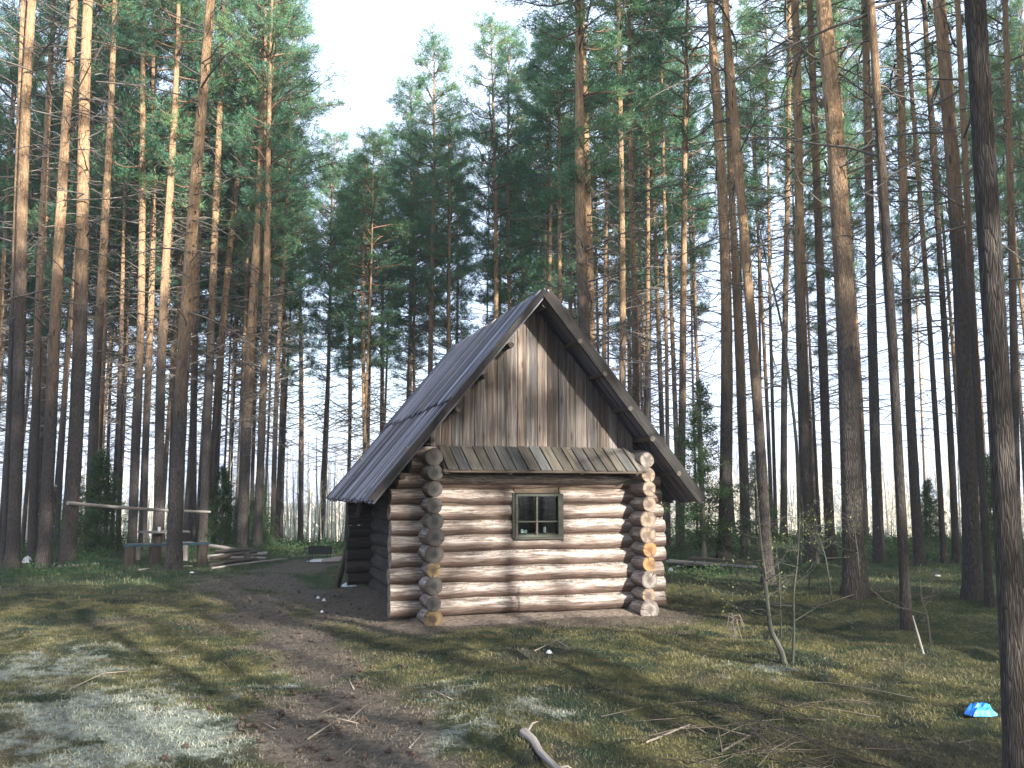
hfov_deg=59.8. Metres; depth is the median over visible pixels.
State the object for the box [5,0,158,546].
pine tree
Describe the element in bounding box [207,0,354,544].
pine tree
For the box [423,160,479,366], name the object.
pine tree
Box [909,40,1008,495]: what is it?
pine tree
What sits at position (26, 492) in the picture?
pine tree
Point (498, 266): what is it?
pine tree
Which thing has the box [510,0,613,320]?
pine tree
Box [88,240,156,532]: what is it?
pine tree
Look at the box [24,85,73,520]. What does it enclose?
pine tree
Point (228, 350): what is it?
pine tree
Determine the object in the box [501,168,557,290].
pine tree
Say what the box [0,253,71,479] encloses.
pine tree
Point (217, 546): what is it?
timber pole
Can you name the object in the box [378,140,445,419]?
pine tree
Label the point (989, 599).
pine tree
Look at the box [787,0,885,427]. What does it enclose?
pine tree
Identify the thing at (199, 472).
pine tree
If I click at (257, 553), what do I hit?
timber pole
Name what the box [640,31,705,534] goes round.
pine tree
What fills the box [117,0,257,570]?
pine tree
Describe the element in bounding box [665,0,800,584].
pine tree
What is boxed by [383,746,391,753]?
pine cone
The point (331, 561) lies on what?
firewood log
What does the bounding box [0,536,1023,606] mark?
grass
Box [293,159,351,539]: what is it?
pine tree
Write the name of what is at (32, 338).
pine tree
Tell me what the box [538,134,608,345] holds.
pine tree
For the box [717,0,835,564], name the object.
pine tree
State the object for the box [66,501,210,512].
rail
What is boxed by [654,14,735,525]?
pine tree
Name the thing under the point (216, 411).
pine tree
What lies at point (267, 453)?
pine tree
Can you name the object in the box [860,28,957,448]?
pine tree
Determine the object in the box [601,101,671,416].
pine tree
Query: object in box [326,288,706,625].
log cabin
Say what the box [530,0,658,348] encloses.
pine tree
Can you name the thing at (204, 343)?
pine tree
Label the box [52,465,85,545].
young spruce
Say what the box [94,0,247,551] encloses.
pine tree
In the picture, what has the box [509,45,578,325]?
pine tree
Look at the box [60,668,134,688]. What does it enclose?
twig
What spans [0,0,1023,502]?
sky
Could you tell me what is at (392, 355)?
pine tree
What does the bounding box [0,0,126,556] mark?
pine tree
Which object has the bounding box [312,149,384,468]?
pine tree
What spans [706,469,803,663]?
sapling
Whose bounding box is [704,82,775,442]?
pine tree
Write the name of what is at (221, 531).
young spruce
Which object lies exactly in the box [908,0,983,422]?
pine tree
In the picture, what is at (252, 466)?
pine tree
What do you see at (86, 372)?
pine tree
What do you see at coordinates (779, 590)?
sapling
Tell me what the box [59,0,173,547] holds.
pine tree
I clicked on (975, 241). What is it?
pine tree
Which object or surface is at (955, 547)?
pine tree
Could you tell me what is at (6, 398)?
pine tree
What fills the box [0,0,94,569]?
pine tree
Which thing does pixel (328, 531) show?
thicket
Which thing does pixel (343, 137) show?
pine tree
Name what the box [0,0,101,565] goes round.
pine tree
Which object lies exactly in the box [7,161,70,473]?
pine tree
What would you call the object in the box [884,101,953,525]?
pine tree
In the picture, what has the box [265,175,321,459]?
pine tree
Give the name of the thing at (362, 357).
pine tree
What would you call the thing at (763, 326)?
pine tree
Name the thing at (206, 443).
pine tree
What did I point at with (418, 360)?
pine tree
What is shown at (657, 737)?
twig
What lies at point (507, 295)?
pine tree
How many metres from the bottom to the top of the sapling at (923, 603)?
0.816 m
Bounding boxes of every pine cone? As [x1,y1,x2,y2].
[159,754,168,761]
[259,726,266,731]
[296,746,303,753]
[305,743,312,748]
[327,754,335,761]
[361,751,367,759]
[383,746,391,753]
[388,729,395,734]
[409,749,416,756]
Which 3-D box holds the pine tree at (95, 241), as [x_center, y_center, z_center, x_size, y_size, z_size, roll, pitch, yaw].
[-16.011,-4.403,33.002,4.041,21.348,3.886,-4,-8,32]
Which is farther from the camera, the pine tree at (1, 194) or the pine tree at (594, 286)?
the pine tree at (594, 286)
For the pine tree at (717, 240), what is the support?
on the ground at (262, 755)
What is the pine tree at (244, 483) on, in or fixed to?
on the ground at (262, 755)
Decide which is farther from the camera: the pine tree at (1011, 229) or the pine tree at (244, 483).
the pine tree at (244, 483)
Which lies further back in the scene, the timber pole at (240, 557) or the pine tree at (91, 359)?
the pine tree at (91, 359)
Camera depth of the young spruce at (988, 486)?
23.66 m
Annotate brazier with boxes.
[303,546,336,561]
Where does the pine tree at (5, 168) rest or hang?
on the ground at (262, 755)
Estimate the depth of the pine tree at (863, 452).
31.30 m
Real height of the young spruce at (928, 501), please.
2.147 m
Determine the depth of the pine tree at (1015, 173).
33.78 m
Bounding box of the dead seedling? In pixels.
[720,612,744,641]
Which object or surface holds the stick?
on the ground at (262, 755)
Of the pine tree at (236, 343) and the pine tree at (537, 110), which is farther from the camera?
the pine tree at (236, 343)
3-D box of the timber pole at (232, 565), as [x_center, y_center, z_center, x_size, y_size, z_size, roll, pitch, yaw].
[-5.740,3.946,19.613,0.048,0.066,2.666,-3,-7,20]
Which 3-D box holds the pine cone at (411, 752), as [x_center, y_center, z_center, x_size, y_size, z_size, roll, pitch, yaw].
[-0.578,2.149,5.190,0.045,0.045,0.048,4,-8,-32]
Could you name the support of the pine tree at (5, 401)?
on the ground at (262, 755)
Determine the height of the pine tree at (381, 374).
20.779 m
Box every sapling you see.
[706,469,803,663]
[725,513,836,662]
[748,543,810,646]
[751,211,816,567]
[817,474,877,607]
[875,569,954,643]
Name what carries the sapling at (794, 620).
on the ground at (262, 755)
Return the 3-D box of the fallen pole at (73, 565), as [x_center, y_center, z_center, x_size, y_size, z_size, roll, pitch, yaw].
[-9.194,3.848,18.899,0.820,0.079,0.066,6,-9,-40]
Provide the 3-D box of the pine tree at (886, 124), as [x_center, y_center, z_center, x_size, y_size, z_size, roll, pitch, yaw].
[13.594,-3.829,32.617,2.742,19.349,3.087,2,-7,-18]
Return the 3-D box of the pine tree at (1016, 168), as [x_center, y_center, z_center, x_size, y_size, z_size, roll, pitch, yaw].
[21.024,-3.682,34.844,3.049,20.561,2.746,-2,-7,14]
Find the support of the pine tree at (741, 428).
on the ground at (262, 755)
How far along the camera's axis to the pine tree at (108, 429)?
46.94 m
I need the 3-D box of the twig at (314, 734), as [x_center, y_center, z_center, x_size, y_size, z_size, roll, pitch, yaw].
[-1.129,2.219,5.790,0.422,0.152,0.785,0,-7,0]
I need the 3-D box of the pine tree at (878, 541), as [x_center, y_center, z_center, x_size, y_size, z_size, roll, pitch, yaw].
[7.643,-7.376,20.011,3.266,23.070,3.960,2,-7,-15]
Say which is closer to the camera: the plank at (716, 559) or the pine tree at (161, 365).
the plank at (716, 559)
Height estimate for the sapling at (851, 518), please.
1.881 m
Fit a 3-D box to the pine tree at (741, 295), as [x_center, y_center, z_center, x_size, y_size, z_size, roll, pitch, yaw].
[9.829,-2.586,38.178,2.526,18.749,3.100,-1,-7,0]
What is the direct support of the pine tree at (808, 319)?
on the ground at (262, 755)
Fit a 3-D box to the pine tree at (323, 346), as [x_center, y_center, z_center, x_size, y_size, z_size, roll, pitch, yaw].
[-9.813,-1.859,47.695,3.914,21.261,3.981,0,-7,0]
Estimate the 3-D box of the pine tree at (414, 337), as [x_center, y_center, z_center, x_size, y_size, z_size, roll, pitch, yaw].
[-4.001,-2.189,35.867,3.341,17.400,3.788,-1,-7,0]
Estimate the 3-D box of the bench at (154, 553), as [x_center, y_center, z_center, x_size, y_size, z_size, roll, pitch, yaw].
[-7.547,3.787,19.491,1.784,0.588,0.260,5,-8,-35]
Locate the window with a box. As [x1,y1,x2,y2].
[512,493,563,541]
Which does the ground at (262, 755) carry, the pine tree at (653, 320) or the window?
the pine tree at (653, 320)
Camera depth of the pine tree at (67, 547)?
19.73 m
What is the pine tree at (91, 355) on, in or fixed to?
on the ground at (262, 755)
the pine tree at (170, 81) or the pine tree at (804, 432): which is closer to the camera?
the pine tree at (804, 432)
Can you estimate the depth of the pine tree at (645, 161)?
28.55 m
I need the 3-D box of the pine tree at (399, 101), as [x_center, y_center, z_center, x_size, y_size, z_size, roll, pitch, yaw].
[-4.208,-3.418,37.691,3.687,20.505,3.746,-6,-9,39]
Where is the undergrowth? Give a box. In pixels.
[0,523,1023,578]
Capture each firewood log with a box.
[321,559,339,562]
[324,557,341,559]
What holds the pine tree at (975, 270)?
on the ground at (262, 755)
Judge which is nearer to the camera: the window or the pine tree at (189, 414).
the window
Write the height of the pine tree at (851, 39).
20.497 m
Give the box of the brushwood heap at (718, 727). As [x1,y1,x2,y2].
[601,671,933,767]
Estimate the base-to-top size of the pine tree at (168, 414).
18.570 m
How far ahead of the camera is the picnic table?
20.47 m
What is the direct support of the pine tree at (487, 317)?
on the ground at (262, 755)
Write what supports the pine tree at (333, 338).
on the ground at (262, 755)
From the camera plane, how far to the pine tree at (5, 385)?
45.20 m
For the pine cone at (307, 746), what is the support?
on the ground at (262, 755)
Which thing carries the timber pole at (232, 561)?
on the ground at (262, 755)
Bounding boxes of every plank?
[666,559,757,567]
[684,563,707,565]
[688,557,752,563]
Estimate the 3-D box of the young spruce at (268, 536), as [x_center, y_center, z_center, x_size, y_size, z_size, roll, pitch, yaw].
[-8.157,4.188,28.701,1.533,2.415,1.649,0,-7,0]
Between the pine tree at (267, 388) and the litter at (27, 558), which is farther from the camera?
the pine tree at (267, 388)
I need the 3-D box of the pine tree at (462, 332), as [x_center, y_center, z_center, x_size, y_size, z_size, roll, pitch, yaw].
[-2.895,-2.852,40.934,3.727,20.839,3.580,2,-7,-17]
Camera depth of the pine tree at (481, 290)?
40.96 m
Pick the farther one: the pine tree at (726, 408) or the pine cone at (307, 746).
the pine tree at (726, 408)
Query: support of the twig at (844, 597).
on the ground at (262, 755)
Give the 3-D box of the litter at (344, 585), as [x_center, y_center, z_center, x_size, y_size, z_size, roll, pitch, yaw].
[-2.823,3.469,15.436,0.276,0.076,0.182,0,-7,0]
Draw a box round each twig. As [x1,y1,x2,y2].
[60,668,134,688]
[307,699,379,739]
[534,633,573,650]
[646,721,766,742]
[723,713,838,761]
[806,590,895,606]
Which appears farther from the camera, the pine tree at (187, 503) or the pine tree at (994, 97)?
the pine tree at (187, 503)
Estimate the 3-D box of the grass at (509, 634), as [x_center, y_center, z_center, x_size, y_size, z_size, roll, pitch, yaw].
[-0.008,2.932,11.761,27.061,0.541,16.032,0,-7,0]
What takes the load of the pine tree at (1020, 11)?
on the ground at (262, 755)
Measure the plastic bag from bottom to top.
0.086 m
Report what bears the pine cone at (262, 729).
on the ground at (262, 755)
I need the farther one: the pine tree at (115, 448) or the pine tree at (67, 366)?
the pine tree at (115, 448)
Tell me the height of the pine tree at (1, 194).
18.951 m
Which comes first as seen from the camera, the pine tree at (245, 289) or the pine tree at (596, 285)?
the pine tree at (245, 289)
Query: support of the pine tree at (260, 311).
on the ground at (262, 755)
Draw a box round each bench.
[123,542,210,565]
[130,542,187,560]
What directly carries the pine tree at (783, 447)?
on the ground at (262, 755)
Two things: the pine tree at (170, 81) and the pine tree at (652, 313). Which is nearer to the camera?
the pine tree at (170, 81)
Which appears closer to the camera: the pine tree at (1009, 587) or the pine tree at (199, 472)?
the pine tree at (1009, 587)
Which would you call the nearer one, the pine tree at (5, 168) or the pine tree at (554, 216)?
the pine tree at (5, 168)
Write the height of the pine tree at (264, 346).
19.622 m
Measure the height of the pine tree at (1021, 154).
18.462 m
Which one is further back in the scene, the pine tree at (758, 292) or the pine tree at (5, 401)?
the pine tree at (5, 401)
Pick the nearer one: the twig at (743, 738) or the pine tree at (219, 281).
the twig at (743, 738)
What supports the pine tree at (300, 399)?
on the ground at (262, 755)
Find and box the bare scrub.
[21,377,1022,544]
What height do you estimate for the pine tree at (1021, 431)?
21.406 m
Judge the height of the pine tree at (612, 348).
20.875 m
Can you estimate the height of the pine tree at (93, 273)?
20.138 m
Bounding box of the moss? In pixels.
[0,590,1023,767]
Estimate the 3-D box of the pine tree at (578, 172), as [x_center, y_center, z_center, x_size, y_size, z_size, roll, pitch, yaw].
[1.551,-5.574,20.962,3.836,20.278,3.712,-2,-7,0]
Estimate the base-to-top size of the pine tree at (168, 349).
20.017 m
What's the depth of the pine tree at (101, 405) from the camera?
29.75 m
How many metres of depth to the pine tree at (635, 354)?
24.34 m
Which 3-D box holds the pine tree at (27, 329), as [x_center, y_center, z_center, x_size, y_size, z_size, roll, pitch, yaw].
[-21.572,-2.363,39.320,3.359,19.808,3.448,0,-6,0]
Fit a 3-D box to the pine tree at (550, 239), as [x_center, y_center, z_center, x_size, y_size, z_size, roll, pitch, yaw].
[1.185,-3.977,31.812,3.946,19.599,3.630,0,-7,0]
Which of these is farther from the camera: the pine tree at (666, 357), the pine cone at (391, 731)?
the pine tree at (666, 357)
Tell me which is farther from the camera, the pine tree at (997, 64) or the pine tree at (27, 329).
the pine tree at (27, 329)
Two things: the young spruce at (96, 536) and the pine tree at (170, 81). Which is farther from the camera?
the pine tree at (170, 81)
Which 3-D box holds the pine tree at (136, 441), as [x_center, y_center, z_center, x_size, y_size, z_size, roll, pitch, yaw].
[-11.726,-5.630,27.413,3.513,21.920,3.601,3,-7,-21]
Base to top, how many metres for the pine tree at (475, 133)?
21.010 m
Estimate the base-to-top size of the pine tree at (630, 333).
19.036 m
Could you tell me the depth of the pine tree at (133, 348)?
41.45 m
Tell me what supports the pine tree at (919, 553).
on the ground at (262, 755)
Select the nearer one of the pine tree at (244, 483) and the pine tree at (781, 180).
the pine tree at (244, 483)
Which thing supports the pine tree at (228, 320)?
on the ground at (262, 755)
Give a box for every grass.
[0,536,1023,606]
[0,551,1023,767]
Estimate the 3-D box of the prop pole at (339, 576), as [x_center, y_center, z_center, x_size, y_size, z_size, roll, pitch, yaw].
[-2.634,2.459,14.734,0.107,2.151,1.296,5,-9,-38]
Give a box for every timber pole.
[207,552,267,558]
[209,544,233,548]
[209,556,262,566]
[210,550,257,560]
[210,558,287,568]
[215,548,252,553]
[221,556,265,559]
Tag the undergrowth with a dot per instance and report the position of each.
(276, 545)
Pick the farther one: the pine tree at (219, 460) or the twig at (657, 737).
the pine tree at (219, 460)
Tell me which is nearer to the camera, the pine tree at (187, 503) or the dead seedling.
the dead seedling
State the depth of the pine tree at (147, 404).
27.77 m
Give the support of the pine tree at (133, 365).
on the ground at (262, 755)
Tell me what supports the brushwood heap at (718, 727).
on the ground at (262, 755)
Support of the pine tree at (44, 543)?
on the ground at (262, 755)
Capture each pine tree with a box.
[0,0,65,418]
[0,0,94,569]
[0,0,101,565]
[0,0,104,546]
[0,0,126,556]
[0,0,150,567]
[0,0,172,565]
[0,10,54,444]
[0,11,14,269]
[0,45,58,456]
[0,104,13,366]
[0,119,40,541]
[0,147,42,506]
[0,181,61,473]
[0,223,32,478]
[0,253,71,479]
[0,289,23,474]
[1,70,100,463]
[1,99,72,453]
[1,234,49,472]
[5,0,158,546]
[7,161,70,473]
[24,64,97,538]
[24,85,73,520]
[30,1,131,438]
[36,0,164,555]
[58,226,95,451]
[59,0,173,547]
[59,4,151,447]
[60,140,131,465]
[60,203,131,452]
[63,1,160,519]
[67,98,162,502]
[84,249,141,540]
[85,134,175,531]
[86,0,193,542]
[86,26,170,487]
[86,240,154,457]
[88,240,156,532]
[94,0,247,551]
[96,151,159,469]
[98,0,202,549]
[99,0,238,542]
[109,136,160,493]
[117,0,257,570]
[127,211,190,462]
[130,107,210,516]
[131,19,232,540]
[134,111,209,458]
[145,0,247,548]
[148,58,246,541]
[150,172,207,460]
[151,83,229,540]
[158,0,267,548]
[164,84,256,456]
[185,200,237,539]
[187,154,225,498]
[188,235,245,536]
[189,17,294,534]
[190,0,309,547]
[198,0,296,543]
[199,37,291,541]
[200,118,242,519]
[200,119,312,463]
[201,0,325,549]
[204,122,278,516]
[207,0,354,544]
[210,93,286,439]
[211,44,335,454]
[219,160,302,532]
[221,324,270,480]
[225,121,304,531]
[225,307,276,455]
[227,0,346,545]
[227,234,303,445]
[235,178,322,542]
[254,138,320,539]
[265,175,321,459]
[271,189,331,541]
[289,128,375,540]
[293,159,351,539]
[294,162,347,475]
[298,147,393,541]
[307,152,416,471]
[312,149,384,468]
[317,155,376,460]
[323,124,428,469]
[333,182,408,456]
[347,162,417,451]
[350,124,406,457]
[362,73,448,407]
[374,120,452,428]
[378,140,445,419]
[379,20,478,412]
[379,177,446,411]
[413,102,489,371]
[418,108,488,361]
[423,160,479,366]
[436,157,479,357]
[447,9,546,333]
[453,117,518,329]
[469,17,547,314]
[469,162,526,319]
[475,140,552,314]
[478,183,533,320]
[484,61,556,315]
[493,12,602,320]
[495,0,669,389]
[498,93,554,290]
[498,140,573,295]
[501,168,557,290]
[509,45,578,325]
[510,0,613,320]
[518,107,576,317]
[529,77,609,324]
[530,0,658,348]
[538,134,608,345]
[543,194,599,310]
[552,41,658,422]
[563,0,677,388]
[564,206,609,354]
[566,142,652,379]
[567,74,629,370]
[586,0,693,405]
[591,0,699,420]
[591,67,692,427]
[597,174,654,401]
[598,4,711,534]
[599,183,654,396]
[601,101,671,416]
[608,84,671,426]
[611,0,708,546]
[611,178,676,426]
[626,132,678,421]
[628,0,767,551]
[639,0,787,559]
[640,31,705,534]
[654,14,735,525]
[656,103,718,529]
[662,110,732,460]
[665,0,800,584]
[678,0,792,555]
[692,59,748,536]
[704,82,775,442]
[711,124,775,532]
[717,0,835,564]
[719,0,816,540]
[719,2,789,414]
[728,0,957,630]
[733,0,846,542]
[734,0,810,537]
[746,0,922,600]
[756,0,885,559]
[757,79,819,535]
[769,0,838,536]
[769,52,838,535]
[781,0,902,540]
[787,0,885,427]
[791,0,886,408]
[796,149,839,470]
[803,0,946,562]
[809,0,888,538]
[813,74,888,433]
[822,129,890,448]
[835,0,981,563]
[841,0,974,565]
[845,0,1023,600]
[852,32,933,432]
[855,0,1021,607]
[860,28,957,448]
[862,0,981,562]
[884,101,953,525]
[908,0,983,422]
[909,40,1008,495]
[924,0,1023,575]
[941,94,1023,433]
[948,104,988,510]
[949,0,1023,541]
[958,38,1023,416]
[962,98,1023,435]
[964,0,1023,767]
[966,0,1023,386]
[977,68,1023,497]
[991,17,1023,445]
[995,0,1023,412]
[998,30,1023,426]
[1006,48,1023,444]
[1016,125,1023,416]
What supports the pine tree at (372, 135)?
on the ground at (262, 755)
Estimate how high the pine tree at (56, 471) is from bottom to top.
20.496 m
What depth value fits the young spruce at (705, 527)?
20.77 m
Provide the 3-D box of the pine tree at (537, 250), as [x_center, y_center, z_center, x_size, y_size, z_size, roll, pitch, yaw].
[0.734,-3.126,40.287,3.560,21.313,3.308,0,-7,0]
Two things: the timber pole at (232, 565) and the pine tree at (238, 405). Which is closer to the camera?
the timber pole at (232, 565)
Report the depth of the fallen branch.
5.17 m
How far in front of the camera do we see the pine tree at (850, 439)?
13.46 m
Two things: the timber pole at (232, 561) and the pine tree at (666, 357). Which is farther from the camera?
the pine tree at (666, 357)
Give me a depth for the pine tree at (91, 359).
40.86 m
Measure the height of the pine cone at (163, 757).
0.049 m
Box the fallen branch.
[519,721,570,767]
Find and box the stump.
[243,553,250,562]
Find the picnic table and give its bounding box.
[137,530,189,559]
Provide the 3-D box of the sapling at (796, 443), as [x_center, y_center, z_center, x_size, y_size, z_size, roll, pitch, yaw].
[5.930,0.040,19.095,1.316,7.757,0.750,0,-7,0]
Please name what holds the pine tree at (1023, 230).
on the ground at (262, 755)
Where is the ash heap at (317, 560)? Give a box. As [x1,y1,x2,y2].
[306,558,323,561]
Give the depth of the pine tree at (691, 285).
37.94 m
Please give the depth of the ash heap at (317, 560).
21.14 m
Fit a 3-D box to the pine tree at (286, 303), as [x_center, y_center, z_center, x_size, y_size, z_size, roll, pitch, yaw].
[-9.193,-3.503,32.965,4.267,19.316,4.371,-3,-8,26]
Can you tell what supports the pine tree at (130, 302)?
on the ground at (262, 755)
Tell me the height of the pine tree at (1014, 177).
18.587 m
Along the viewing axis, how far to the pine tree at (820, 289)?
20.29 m
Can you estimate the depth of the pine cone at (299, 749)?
5.50 m
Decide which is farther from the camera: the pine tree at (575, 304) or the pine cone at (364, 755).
the pine tree at (575, 304)
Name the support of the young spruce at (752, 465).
on the ground at (262, 755)
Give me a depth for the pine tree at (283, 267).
30.34 m
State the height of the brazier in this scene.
0.412 m
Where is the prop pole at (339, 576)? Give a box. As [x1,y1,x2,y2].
[333,501,363,588]
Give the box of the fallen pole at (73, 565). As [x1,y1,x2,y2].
[57,563,99,567]
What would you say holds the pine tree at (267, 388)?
on the ground at (262, 755)
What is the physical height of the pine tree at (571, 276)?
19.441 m
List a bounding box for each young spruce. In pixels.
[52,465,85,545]
[77,447,141,557]
[196,463,251,546]
[249,479,280,546]
[662,378,758,560]
[731,450,788,549]
[908,477,950,543]
[958,452,1023,544]
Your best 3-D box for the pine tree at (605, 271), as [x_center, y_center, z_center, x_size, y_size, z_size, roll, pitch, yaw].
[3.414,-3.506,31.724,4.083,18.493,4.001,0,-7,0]
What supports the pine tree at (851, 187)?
on the ground at (262, 755)
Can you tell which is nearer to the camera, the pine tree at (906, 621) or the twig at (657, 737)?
the twig at (657, 737)
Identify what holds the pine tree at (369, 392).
on the ground at (262, 755)
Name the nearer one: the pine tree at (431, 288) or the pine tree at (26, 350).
the pine tree at (431, 288)
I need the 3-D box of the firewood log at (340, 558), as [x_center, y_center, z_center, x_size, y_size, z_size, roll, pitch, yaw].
[-4.245,4.167,21.161,0.420,0.090,0.080,2,-7,-17]
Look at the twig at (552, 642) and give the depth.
8.62 m
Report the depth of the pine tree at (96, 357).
24.30 m
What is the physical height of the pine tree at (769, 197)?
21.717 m
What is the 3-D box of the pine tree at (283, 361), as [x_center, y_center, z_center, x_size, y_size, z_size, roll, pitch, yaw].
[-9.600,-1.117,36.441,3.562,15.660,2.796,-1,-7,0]
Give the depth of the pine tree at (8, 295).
34.99 m
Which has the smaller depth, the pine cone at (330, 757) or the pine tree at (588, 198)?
the pine cone at (330, 757)
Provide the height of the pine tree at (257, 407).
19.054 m
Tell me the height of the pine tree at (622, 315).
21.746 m
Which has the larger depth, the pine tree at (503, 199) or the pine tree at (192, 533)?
the pine tree at (503, 199)
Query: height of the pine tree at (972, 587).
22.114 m
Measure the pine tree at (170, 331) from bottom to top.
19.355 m
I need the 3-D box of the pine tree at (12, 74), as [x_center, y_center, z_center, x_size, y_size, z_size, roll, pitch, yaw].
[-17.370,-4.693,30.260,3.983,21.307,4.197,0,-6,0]
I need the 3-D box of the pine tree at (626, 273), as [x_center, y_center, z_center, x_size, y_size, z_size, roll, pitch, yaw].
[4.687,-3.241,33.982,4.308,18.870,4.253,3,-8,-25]
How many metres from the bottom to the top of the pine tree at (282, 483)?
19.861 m
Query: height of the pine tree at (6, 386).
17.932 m
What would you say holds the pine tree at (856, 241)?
on the ground at (262, 755)
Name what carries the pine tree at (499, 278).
on the ground at (262, 755)
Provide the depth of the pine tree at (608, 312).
41.26 m
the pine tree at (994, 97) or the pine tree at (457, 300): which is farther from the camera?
the pine tree at (457, 300)
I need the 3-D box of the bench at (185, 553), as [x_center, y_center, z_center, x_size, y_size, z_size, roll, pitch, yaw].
[-8.552,4.147,21.657,1.500,0.562,0.240,5,-8,-35]
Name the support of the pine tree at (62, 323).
on the ground at (262, 755)
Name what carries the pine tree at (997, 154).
on the ground at (262, 755)
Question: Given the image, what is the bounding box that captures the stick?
[912,615,924,653]
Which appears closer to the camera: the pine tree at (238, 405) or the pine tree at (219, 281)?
the pine tree at (219, 281)
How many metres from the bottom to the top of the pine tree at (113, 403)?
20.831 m
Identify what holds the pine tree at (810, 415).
on the ground at (262, 755)
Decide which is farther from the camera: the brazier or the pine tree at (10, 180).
the pine tree at (10, 180)
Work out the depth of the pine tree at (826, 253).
40.27 m
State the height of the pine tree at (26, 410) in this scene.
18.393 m
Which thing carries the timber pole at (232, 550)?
on the timber pole at (257, 553)
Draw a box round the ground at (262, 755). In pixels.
[0,503,1023,767]
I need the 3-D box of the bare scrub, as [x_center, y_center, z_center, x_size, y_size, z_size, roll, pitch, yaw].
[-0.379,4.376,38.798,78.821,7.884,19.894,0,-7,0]
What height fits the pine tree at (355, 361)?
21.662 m
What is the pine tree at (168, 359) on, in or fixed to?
on the ground at (262, 755)
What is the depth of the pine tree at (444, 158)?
32.78 m
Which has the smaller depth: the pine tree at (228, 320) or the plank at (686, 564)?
the plank at (686, 564)
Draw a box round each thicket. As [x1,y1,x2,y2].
[0,415,1023,545]
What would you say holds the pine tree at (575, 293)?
on the ground at (262, 755)
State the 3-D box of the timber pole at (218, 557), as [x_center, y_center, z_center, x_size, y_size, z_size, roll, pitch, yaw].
[-6.514,4.021,20.904,0.097,0.154,1.544,-3,-8,23]
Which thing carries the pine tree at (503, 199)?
on the ground at (262, 755)
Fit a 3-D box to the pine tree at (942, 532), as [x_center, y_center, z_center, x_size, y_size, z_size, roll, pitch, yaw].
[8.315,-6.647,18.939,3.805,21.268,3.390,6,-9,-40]
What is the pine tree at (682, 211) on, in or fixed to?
on the ground at (262, 755)
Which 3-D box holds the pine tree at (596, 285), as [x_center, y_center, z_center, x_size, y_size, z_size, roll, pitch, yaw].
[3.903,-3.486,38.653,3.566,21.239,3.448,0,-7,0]
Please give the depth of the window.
11.43 m
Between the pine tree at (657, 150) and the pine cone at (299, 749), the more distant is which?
the pine tree at (657, 150)
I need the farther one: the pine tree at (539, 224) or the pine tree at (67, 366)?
the pine tree at (539, 224)
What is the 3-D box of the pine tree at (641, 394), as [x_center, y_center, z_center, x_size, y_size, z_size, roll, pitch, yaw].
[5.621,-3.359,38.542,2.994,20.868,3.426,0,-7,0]
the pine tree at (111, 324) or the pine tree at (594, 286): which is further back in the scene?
the pine tree at (594, 286)
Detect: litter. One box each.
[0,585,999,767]
[22,556,32,562]
[341,582,356,586]
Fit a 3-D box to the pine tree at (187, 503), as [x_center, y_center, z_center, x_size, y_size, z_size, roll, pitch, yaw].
[-11.880,-3.488,34.014,4.302,19.666,3.529,0,-7,0]
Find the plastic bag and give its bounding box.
[964,702,997,716]
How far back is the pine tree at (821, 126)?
30.20 m
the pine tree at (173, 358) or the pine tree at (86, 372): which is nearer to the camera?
the pine tree at (173, 358)

